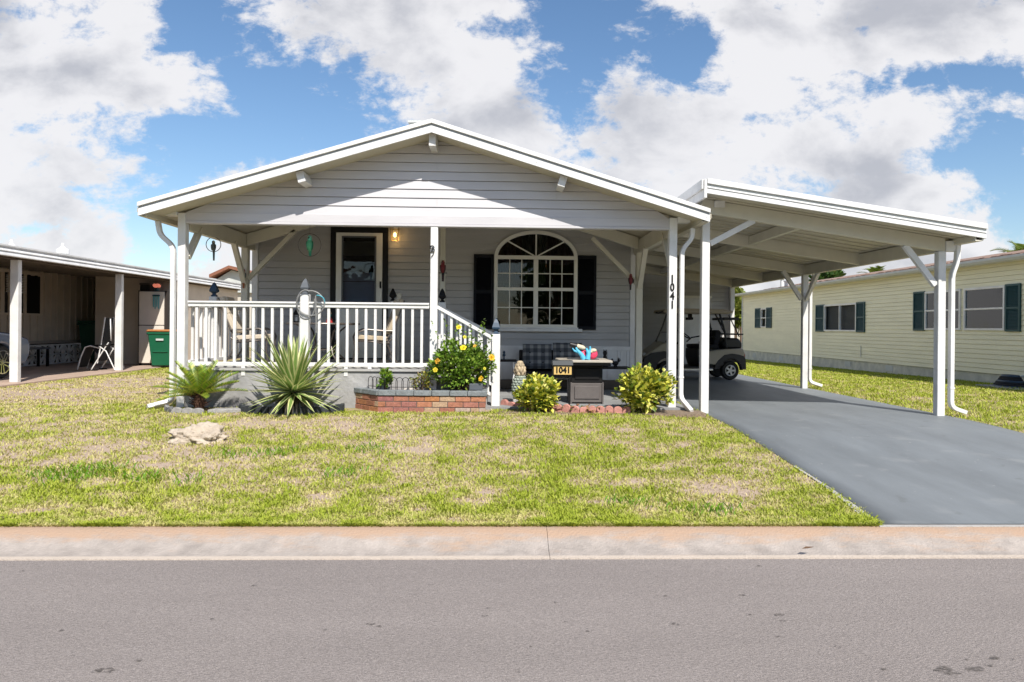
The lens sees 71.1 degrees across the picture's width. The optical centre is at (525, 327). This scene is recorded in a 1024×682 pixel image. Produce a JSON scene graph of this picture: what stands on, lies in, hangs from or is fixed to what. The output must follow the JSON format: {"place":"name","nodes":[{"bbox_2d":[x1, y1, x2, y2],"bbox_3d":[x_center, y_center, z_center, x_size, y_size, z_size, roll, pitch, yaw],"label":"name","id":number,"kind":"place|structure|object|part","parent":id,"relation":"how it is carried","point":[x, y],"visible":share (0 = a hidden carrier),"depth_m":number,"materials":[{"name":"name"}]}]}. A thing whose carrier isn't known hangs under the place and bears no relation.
{"place":"outdoors","nodes":[
{"label":"outdoors","id":0,"kind":"place"},
{"bbox_2d":[0,558,1023,681],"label":"road","id":1,"kind":"structure","parent":0,"point":[909,620],"depth_m":3.66,"materials":[{"name":"grey asphalt"}]},
{"bbox_2d":[0,526,1023,560],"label":"kerb","id":2,"kind":"structure","parent":1,"relation":"on","point":[24,543],"depth_m":4.82,"materials":[{"name":"concrete"}]},
{"bbox_2d":[22,565,1013,673],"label":"road stains","id":3,"kind":"object","parent":1,"relation":"on","point":[100,669],"visible":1,"depth_m":3.19,"materials":[{"name":"black asphalt"}]},
{"bbox_2d":[0,348,1023,527],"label":"lawn","id":4,"kind":"structure","parent":0,"point":[426,449],"depth_m":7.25,"materials":[{"name":"plant"}]},
{"bbox_2d":[0,358,239,386],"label":"neighbour slab","id":5,"kind":"structure","parent":4,"relation":"on","point":[41,373],"depth_m":16.32,"materials":[{"name":"beige concrete"}]},
{"bbox_2d":[0,332,29,378],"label":"parked car","id":6,"kind":"object","parent":5,"relation":"on","point":[5,351],"visible":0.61,"depth_m":14.15,"materials":[{"name":"paint"}]},
{"bbox_2d":[30,347,50,365],"bbox_3d":[-12.229,0.750,17.350,0.350,0.490,1.782,1,0,-2],"label":"bench","id":7,"kind":"object","parent":5,"relation":"on","point":[38,354],"visible":0.62,"depth_m":18.16,"materials":[{"name":"black paint"}]},
{"bbox_2d":[77,320,94,361],"bbox_3d":[-12.134,0.405,20.207,0.642,1.178,0.735,1,0,-8],"label":"wheelie bin","id":8,"kind":"object","parent":5,"relation":"on","point":[87,332],"visible":0.36,"depth_m":19.90,"materials":[{"name":"green plastic"}]},
{"bbox_2d":[77,317,123,370],"bbox_3d":[-10.042,0.388,16.963,0.835,1.250,0.635,1,0,-11],"label":"reclining chair","id":9,"kind":"object","parent":5,"relation":"on","point":[102,352],"visible":0.93,"depth_m":16.82,"materials":[{"name":"white metal"}]},
{"bbox_2d":[0,240,240,381],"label":"tan house","id":10,"kind":"structure","parent":5,"relation":"on","point":[49,299],"depth_m":18.92,"materials":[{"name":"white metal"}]},
{"bbox_2d":[0,268,43,315],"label":"window","id":11,"kind":"structure","parent":10,"relation":"in","point":[34,283],"depth_m":18.27,"materials":[{"name":"black glass"}]},
{"bbox_2d":[138,290,176,364],"bbox_3d":[-9.905,0.021,19.300,0.750,1.987,0.650,1,0,-2],"label":"storage cabinet","id":12,"kind":"object","parent":5,"relation":"on","point":[150,316],"visible":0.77,"depth_m":18.98,"materials":[{"name":"paint"}]},
{"bbox_2d":[139,283,156,290],"bbox_3d":[-10.151,-1.078,19.316,0.290,0.203,0.420,1,0,-2],"label":"box","id":13,"kind":"object","parent":12,"relation":"on","point":[147,286],"visible":0.73,"depth_m":19.12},
{"bbox_3d":[-9.909,0.456,18.992,0.650,0.990,0.035,1,0,-2],"label":"door","id":14,"kind":"part","parent":12,"relation":"part of","materials":[{"name":"beige plastic"}]},
{"bbox_3d":[-9.900,-0.501,18.992,0.650,0.883,0.035,1,0,-2],"label":"door","id":15,"kind":"part","parent":12,"relation":"part of","materials":[{"name":"beige plastic"}]},
{"bbox_2d":[152,295,159,308],"bbox_3d":[-9.764,-0.671,18.949,0.180,0.370,0.040,1,0,-2],"label":"wind chime","id":16,"kind":"object","parent":12,"relation":"hanging from","point":[156,301],"visible":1,"depth_m":18.94},
{"bbox_2d":[153,284,160,290],"bbox_3d":[-9.862,-1.069,19.176,0.220,0.195,0.129,1,0,-2],"label":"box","id":17,"kind":"object","parent":12,"relation":"on","point":[157,285],"visible":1,"depth_m":19.13,"materials":[{"name":"red"}]},
{"bbox_2d":[146,329,176,365],"bbox_3d":[-9.369,0.539,18.600,0.642,0.958,0.735,1,0,-8],"label":"wheelie bin","id":18,"kind":"object","parent":5,"relation":"on","point":[159,342],"visible":0.72,"depth_m":18.31,"materials":[{"name":"green plastic"}]},
{"bbox_2d":[164,404,203,413],"bbox_3d":[-4.462,1.086,9.244,0.742,0.134,0.179,1,0,27],"label":"scallop edging","id":19,"kind":"object","parent":4,"relation":"on","point":[168,408],"visible":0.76,"depth_m":9.17,"materials":[{"name":"grey concrete"}]},
{"bbox_2d":[167,421,228,444],"bbox_3d":[-3.482,1.128,7.609,0.652,0.247,0.422,1,0,-2],"label":"coral rock","id":20,"kind":"object","parent":4,"relation":"on","point":[204,433],"visible":0.76,"depth_m":7.51,"materials":[{"name":"beige stone"}]},
{"bbox_2d":[181,407,233,411],"bbox_3d":[-4.196,1.157,9.513,1.120,0.120,0.640,1,0,-2],"label":"mulch bed","id":21,"kind":"object","parent":4,"relation":"on","point":[210,407],"visible":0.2,"depth_m":9.78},
{"bbox_2d":[153,359,247,408],"bbox_3d":[-4.296,0.787,9.467,1.137,0.718,1.075,1,0,-2],"label":"sago palm","id":22,"kind":"object","parent":21,"relation":"on","point":[198,389],"visible":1,"depth_m":9.40,"materials":[{"name":"green plant"}]},
{"bbox_2d":[207,407,240,413],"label":"edging block","id":23,"kind":"structure","parent":4,"relation":"on","point":[228,410],"depth_m":9.25,"materials":[{"name":"grey concrete"}]},
{"bbox_2d":[209,265,251,347],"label":"brown roofed house","id":24,"kind":"structure","parent":4,"relation":"on","point":[229,273],"depth_m":35.53,"materials":[{"name":"beige paint"}]},
{"bbox_2d":[238,403,344,414],"bbox_3d":[-3.089,1.086,9.329,1.371,0.161,0.428,1,0,-2],"label":"agave edging","id":25,"kind":"object","parent":4,"relation":"on","point":[267,410],"visible":0.54,"depth_m":9.18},
{"bbox_2d":[244,331,348,416],"bbox_3d":[-2.968,0.609,9.303,1.386,1.111,1.417,1,0,-2],"label":"agave","id":26,"kind":"object","parent":4,"relation":"on","point":[290,378],"visible":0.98,"depth_m":9.15,"materials":[{"name":"green plant"}]},
{"bbox_2d":[185,359,429,407],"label":"porch deck","id":27,"kind":"structure","parent":4,"relation":"on","point":[357,377],"depth_m":9.89,"materials":[{"name":"grey paint"}]},
{"bbox_2d":[218,296,276,361],"bbox_3d":[-4.244,0.053,10.956,0.748,1.023,0.588,1,0,-8],"label":"patio chair","id":28,"kind":"object","parent":27,"relation":"on","point":[238,323],"visible":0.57,"depth_m":10.71,"materials":[{"name":"brown metal"}]},
{"bbox_2d":[187,278,429,375],"bbox_3d":[-3.079,-0.001,10.988,3.408,1.347,2.328,1,0,-2],"label":"porch railing","id":29,"kind":"object","parent":27,"relation":"on","point":[210,326],"visible":0.94,"depth_m":9.90,"materials":[{"name":"white paint"}]},
{"bbox_2d":[296,289,324,332],"bbox_3d":[-2.937,-0.220,9.796,0.403,0.590,0.080,1,0,-2],"label":"garden hose","id":30,"kind":"object","parent":29,"relation":"hanging from","point":[314,311],"visible":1,"depth_m":9.79,"materials":[{"name":"grey rubber"}]},
{"bbox_2d":[286,322,359,360],"bbox_3d":[-3.190,0.254,11.298,1.132,0.647,1.132,1,0,-2],"label":"patio table","id":31,"kind":"object","parent":27,"relation":"on","point":[312,330],"visible":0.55,"depth_m":11.11,"materials":[{"name":"brown metal"}]},
{"bbox_2d":[293,309,298,321],"bbox_3d":[-3.554,-0.188,11.136,0.106,0.230,0.106,1,0,-2],"label":"candle lantern","id":32,"kind":"object","parent":31,"relation":"on","point":[295,319],"visible":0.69,"depth_m":11.10,"materials":[{"name":"black paint"}]},
{"bbox_2d":[352,299,404,362],"bbox_3d":[-2.284,0.071,11.145,0.748,1.023,0.588,1,0,-18],"label":"patio chair","id":33,"kind":"object","parent":27,"relation":"on","point":[389,325],"visible":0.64,"depth_m":10.96,"materials":[{"name":"beige fabric"}]},
{"bbox_2d":[389,288,396,360],"bbox_3d":[-2.247,-0.044,12.131,0.110,1.237,0.110,1,0,-2],"label":"corner newel","id":34,"kind":"object","parent":27,"relation":"on","point":[392,295],"visible":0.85,"depth_m":12.10,"materials":[{"name":"white paint"}]},
{"bbox_2d":[396,293,400,360],"bbox_3d":[-2.183,-0.002,12.293,0.104,1.155,0.104,1,0,-2],"label":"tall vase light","id":35,"kind":"object","parent":27,"relation":"on","point":[398,295],"visible":0.69,"depth_m":12.28,"materials":[{"name":"metal"}]},
{"bbox_2d":[354,383,487,412],"bbox_3d":[-1.443,1.010,9.736,1.863,0.515,0.538,1,0,0],"label":"brick planter","id":36,"kind":"object","parent":4,"relation":"on","point":[381,400],"visible":0.77,"depth_m":9.49,"materials":[{"name":"brick"}]},
{"bbox_2d":[376,367,394,389],"bbox_3d":[-1.903,0.720,9.709,0.237,0.360,0.260,1,0,-18],"label":"leafy sprig","id":37,"kind":"object","parent":36,"relation":"on","point":[385,373],"visible":0.96,"depth_m":9.67,"materials":[{"name":"green plant"}]},
{"bbox_2d":[368,376,420,389],"bbox_3d":[-1.793,0.774,9.650,0.768,0.209,0.150,1,0,12],"label":"wire edging","id":38,"kind":"object","parent":36,"relation":"in","point":[391,382],"visible":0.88,"depth_m":9.62,"materials":[{"name":"black paint"}]},
{"bbox_2d":[409,368,433,389],"bbox_3d":[-1.414,0.733,9.772,0.337,0.369,0.254,1,0,12],"label":"leafy sprig","id":39,"kind":"object","parent":36,"relation":"in","point":[426,382],"visible":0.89,"depth_m":9.74,"materials":[{"name":"green plant"}]},
{"bbox_2d":[424,318,496,390],"bbox_3d":[-0.882,0.402,9.784,1.033,1.061,0.524,1,0,-2],"label":"hibiscus","id":40,"kind":"object","parent":36,"relation":"in","point":[451,360],"visible":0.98,"depth_m":9.69,"materials":[{"name":"green plant"}]},
{"bbox_2d":[137,119,710,411],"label":"house","id":41,"kind":"structure","parent":4,"relation":"on","point":[529,246],"depth_m":10.11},
{"bbox_2d":[206,238,220,260],"bbox_3d":[-4.721,-1.188,10.844,0.230,0.356,0.070,1,0,-2],"label":"parrot ornament","id":42,"kind":"object","parent":41,"relation":"hanging from","point":[213,246],"visible":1,"depth_m":10.84,"materials":[{"name":"metal"}]},
{"bbox_2d":[298,233,321,256],"bbox_3d":[-3.081,-1.489,10.248,0.334,0.961,0.095,1,0,-2],"label":"parrot ornament","id":43,"kind":"object","parent":41,"relation":"hanging from","point":[309,244],"visible":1,"depth_m":10.24,"materials":[{"name":"green metal"}]},
{"bbox_2d":[330,227,388,359],"bbox_3d":[-2.943,-0.594,12.698,1.010,2.335,0.198,1,0,-2],"label":"door","id":44,"kind":"structure","parent":41,"relation":"in","point":[340,291],"depth_m":12.66,"materials":[{"name":"white paint"}]},
{"bbox_2d":[390,227,399,240],"bbox_3d":[-2.297,-1.677,12.631,0.160,0.314,0.172,1,0,-2],"label":"wall lantern","id":45,"kind":"object","parent":41,"relation":"attached to","point":[395,230],"depth_m":12.65,"materials":[{"name":"yellow glass"}]},
{"bbox_2d":[438,260,445,280],"bbox_3d":[-1.345,-0.916,11.639,0.132,0.342,0.084,1,0,-26],"label":"parrot ornament","id":46,"kind":"object","parent":41,"relation":"attached to","point":[442,267],"visible":1,"depth_m":11.62,"materials":[{"name":"red paint"}]},
{"bbox_2d":[494,230,581,331],"bbox_3d":[0.226,-0.823,12.935,1.575,1.800,0.420,1,0,-2],"label":"window","id":47,"kind":"structure","parent":41,"relation":"in","point":[533,258],"depth_m":13.06,"materials":[{"name":"white glass"}]},
{"bbox_2d":[628,274,633,289],"bbox_3d":[1.814,-0.778,12.305,0.103,0.279,0.096,1,0,-2],"label":"parrot ornament","id":48,"kind":"object","parent":41,"relation":"attached to","point":[630,280],"visible":1,"depth_m":12.28,"materials":[{"name":"red paint"}]},
{"bbox_2d":[552,360,572,404],"bbox_3d":[0.508,0.812,9.939,0.284,0.705,0.206,1,0,-2],"label":"address box","id":49,"kind":"object","parent":4,"relation":"on","point":[561,367],"visible":0.95,"depth_m":9.86,"materials":[{"name":"black paint"}]},
{"bbox_2d":[500,399,630,412],"bbox_3d":[0.481,1.112,9.729,1.862,0.170,0.317,1,0,20],"label":"scallop edging","id":50,"kind":"object","parent":4,"relation":"on","point":[567,408],"visible":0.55,"depth_m":9.52,"materials":[{"name":"ceramic"}]},
{"bbox_2d":[486,389,685,409],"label":"patio slab","id":51,"kind":"structure","parent":4,"relation":"on","point":[506,394],"depth_m":10.57,"materials":[{"name":"concrete"}]},
{"bbox_2d":[437,374,488,404],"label":"porch steps","id":52,"kind":"structure","parent":51,"relation":"on","point":[439,385],"depth_m":10.05,"materials":[{"name":"concrete"}]},
{"bbox_2d":[437,306,499,405],"bbox_3d":[-0.801,0.408,10.029,0.888,1.429,0.116,1,0,-2],"label":"stair railing","id":53,"kind":"object","parent":51,"relation":"on","point":[494,393],"visible":0.66,"depth_m":9.98,"materials":[{"name":"white paint"}]},
{"bbox_2d":[438,288,499,384],"bbox_3d":[-0.888,0.240,11.326,0.976,1.700,0.116,1,0,-2],"label":"stair railing","id":54,"kind":"object","parent":51,"relation":"on","point":[442,297],"visible":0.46,"depth_m":11.28,"materials":[{"name":"white paint"}]},
{"bbox_2d":[500,359,516,380],"bbox_3d":[-0.350,0.819,11.995,0.445,0.556,0.400,1,0,-2],"label":"side table","id":55,"kind":"object","parent":51,"relation":"on","point":[513,361],"visible":0.25,"depth_m":11.84,"materials":[{"name":"black paint"}]},
{"bbox_2d":[511,361,525,401],"bbox_3d":[-0.083,0.795,10.504,0.252,0.608,0.243,1,0,-2],"label":"pineapple statue","id":56,"kind":"object","parent":51,"relation":"on","point":[519,370],"visible":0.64,"depth_m":10.43,"materials":[{"name":"ceramic"}]},
{"bbox_2d":[519,350,567,377],"bbox_3d":[0.459,0.754,12.318,1.126,0.700,0.690,1,0,-2],"label":"wicker bench","id":57,"kind":"object","parent":51,"relation":"on","point":[546,372],"visible":0.09,"depth_m":12.33,"materials":[{"name":"black wicker"}]},
{"bbox_2d":[523,344,551,368],"bbox_3d":[0.203,0.507,12.424,0.503,0.425,0.150,1,-8,-2],"label":"bench cushion","id":58,"kind":"object","parent":57,"relation":"on","point":[537,356],"visible":0.99,"depth_m":12.36,"materials":[{"name":"fabric"}]},
{"bbox_2d":[553,343,581,359],"bbox_3d":[0.728,0.502,12.460,0.499,0.460,0.150,1,-8,-2],"label":"bench cushion","id":59,"kind":"object","parent":57,"relation":"on","point":[562,350],"visible":0.44,"depth_m":12.40,"materials":[{"name":"fabric"}]},
{"bbox_2d":[555,358,612,403],"bbox_3d":[0.844,0.784,10.570,0.757,0.642,0.830,1,0,-2],"label":"fire table","id":60,"kind":"object","parent":51,"relation":"on","point":[586,382],"visible":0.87,"depth_m":10.35,"materials":[{"name":"black paint"}]},
{"bbox_2d":[570,342,597,359],"bbox_3d":[0.845,0.351,10.392,0.412,0.264,0.154,1,0,-2],"label":"sea ornament","id":61,"kind":"object","parent":60,"relation":"on","point":[589,354],"visible":0.96,"depth_m":10.36,"materials":[{"name":"blue ceramic"}]},
{"bbox_2d":[575,368,598,379],"bbox_3d":[0.891,0.675,10.353,0.354,0.166,0.013,1,0,-2],"label":"door","id":62,"kind":"structure","parent":60,"relation":"in","point":[580,373],"depth_m":10.35,"materials":[{"name":"black paint"}]},
{"bbox_2d":[603,366,630,373],"bbox_3d":[1.447,0.888,12.031,0.595,0.451,0.450,1,0,-2],"label":"side table","id":63,"kind":"object","parent":51,"relation":"on","point":[618,367],"visible":0.21,"depth_m":11.81,"materials":[{"name":"black paint"}]},
{"bbox_2d":[603,350,610,366],"bbox_3d":[1.355,0.514,12.003,0.166,0.295,0.117,1,0,-2],"label":"cat figurine","id":64,"kind":"object","parent":63,"relation":"on","point":[605,354],"visible":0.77,"depth_m":11.97,"materials":[{"name":"black paint"}]},
{"bbox_2d":[611,358,620,366],"bbox_3d":[1.513,0.583,11.959,0.166,0.160,0.060,1,0,-2],"label":"rooster figurine","id":65,"kind":"object","parent":63,"relation":"on","point":[615,363],"visible":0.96,"depth_m":11.94,"materials":[{"name":"black paint"}]},
{"bbox_2d":[496,409,705,417],"bbox_3d":[1.012,1.199,9.640,2.800,0.120,0.500,1,0,-2],"label":"mulch bed","id":66,"kind":"object","parent":4,"relation":"on","point":[685,413],"visible":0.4,"depth_m":9.53,"materials":[{"name":"soil"}]},
{"bbox_2d":[512,371,560,412],"bbox_3d":[0.163,0.902,9.584,0.658,0.613,0.596,1,0,-37],"label":"croton bush","id":67,"kind":"object","parent":66,"relation":"on","point":[536,392],"visible":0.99,"depth_m":9.50,"materials":[{"name":"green plant"}]},
{"bbox_2d":[559,404,628,411],"bbox_3d":[0.821,1.092,9.619,1.264,0.131,0.363,1,0,7],"label":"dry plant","id":68,"kind":"object","parent":66,"relation":"on","point":[587,406],"visible":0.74,"depth_m":9.54,"materials":[{"name":"red plant"}]},
{"bbox_2d":[611,362,678,413],"bbox_3d":[1.573,0.845,9.584,0.830,0.770,0.756,1,0,32],"label":"croton bush","id":69,"kind":"object","parent":66,"relation":"on","point":[644,387],"visible":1,"depth_m":9.49,"materials":[{"name":"green plant"}]},
{"bbox_2d":[642,273,729,372],"bbox_3d":[3.569,-0.272,21.023,4.157,3.108,3.220,1,0,-2],"label":"storage room","id":70,"kind":"object","parent":4,"relation":"on","point":[654,292],"visible":0.1,"depth_m":19.53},
{"bbox_2d":[677,296,711,370],"bbox_3d":[4.603,0.172,19.508,0.949,2.058,0.120,1,0,-2],"label":"door","id":71,"kind":"structure","parent":70,"relation":"in","point":[691,327],"depth_m":19.50,"materials":[{"name":"white metal"}]},
{"bbox_2d":[734,287,744,337],"bbox_3d":[11.740,-0.247,40.367,1.728,4.323,1.921,1,0,-28],"label":"leafy tree","id":72,"kind":"object","parent":4,"relation":"on","point":[738,310],"visible":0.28,"depth_m":39.90,"materials":[{"name":"green plant"}]},
{"bbox_2d":[737,326,741,340],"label":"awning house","id":73,"kind":"structure","parent":4,"relation":"on","point":[739,331],"depth_m":44.98,"materials":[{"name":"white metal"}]},
{"bbox_2d":[808,269,846,281],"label":"leafy tree","id":74,"kind":"object","parent":4,"relation":"on","point":[833,274],"visible":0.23,"depth_m":46.15,"materials":[{"name":"green plant"}]},
{"bbox_2d":[859,265,885,272],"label":"palm tree","id":75,"kind":"object","parent":4,"relation":"on","point":[877,268],"visible":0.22,"depth_m":55.49,"materials":[{"name":"green plant"}]},
{"bbox_2d":[735,250,1023,382],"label":"yellow house","id":76,"kind":"structure","parent":4,"relation":"on","point":[881,321],"depth_m":21.69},
{"bbox_2d":[760,308,765,327],"bbox_3d":[10.926,-0.422,32.734,0.145,0.880,0.666,1,0,-2],"label":"window","id":77,"kind":"structure","parent":76,"relation":"in","point":[762,309],"depth_m":32.93,"materials":[{"name":"white metal"}]},
{"bbox_2d":[824,303,855,331],"bbox_3d":[11.175,-0.334,25.392,0.145,0.970,2.413,1,0,-2],"label":"window","id":78,"kind":"structure","parent":76,"relation":"in","point":[832,325],"depth_m":25.37,"materials":[{"name":"grey glass"}]},
{"bbox_2d":[924,289,961,329],"bbox_3d":[11.376,-0.458,19.487,0.145,1.080,1.567,1,0,-2],"label":"window","id":79,"kind":"structure","parent":76,"relation":"in","point":[929,296],"depth_m":19.90,"materials":[{"name":"white metal"}]},
{"bbox_2d":[963,285,1004,330],"bbox_3d":[11.433,-0.457,17.810,0.145,1.080,1.509,1,0,-2],"label":"window","id":80,"kind":"structure","parent":76,"relation":"in","point":[983,307],"depth_m":17.80,"materials":[{"name":"white metal"}]},
{"bbox_2d":[975,374,1023,389],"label":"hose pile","id":81,"kind":"object","parent":4,"relation":"on","point":[1006,381],"visible":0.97,"depth_m":15.99,"materials":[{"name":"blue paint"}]},
{"bbox_2d":[987,240,1023,251],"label":"palm tree","id":82,"kind":"object","parent":4,"relation":"on","point":[1019,246],"visible":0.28,"depth_m":40.90,"materials":[{"name":"green plant"}]},
{"bbox_2d":[0,0,1023,291],"label":"sky","id":83,"kind":"structure","parent":0,"point":[107,107],"materials":[{"name":"blue"}]},
{"bbox_2d":[660,373,1023,523],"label":"driveway","id":84,"kind":"structure","parent":0,"point":[890,464],"depth_m":7.72,"materials":[{"name":"paint"}]},
{"bbox_2d":[642,308,745,379],"bbox_3d":[3.938,0.398,17.424,2.490,1.680,1.200,1,0,-2],"label":"golf cart","id":85,"kind":"object","parent":84,"relation":"on","point":[725,353],"visible":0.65,"depth_m":16.90,"materials":[{"name":"paint"}]},
{"bbox_2d":[645,178,987,415],"bbox_3d":[4.146,-0.343,14.534,3.969,3.241,9.930,1,0,-2],"label":"carport","id":86,"kind":"object","parent":84,"relation":"on","point":[747,234],"visible":0.82,"depth_m":10.15,"materials":[{"name":"metal"}]},
{"bbox_2d":[794,466,1023,526],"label":"driveway edge","id":87,"kind":"object","parent":84,"relation":"on","point":[951,525],"visible":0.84,"depth_m":5.13,"materials":[{"name":"concrete"}]},
{"bbox_2d":[734,359,1023,432],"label":"side grass","id":88,"kind":"structure","parent":0,"point":[771,371],"depth_m":15.00,"materials":[{"name":"green plant"}]}
]}

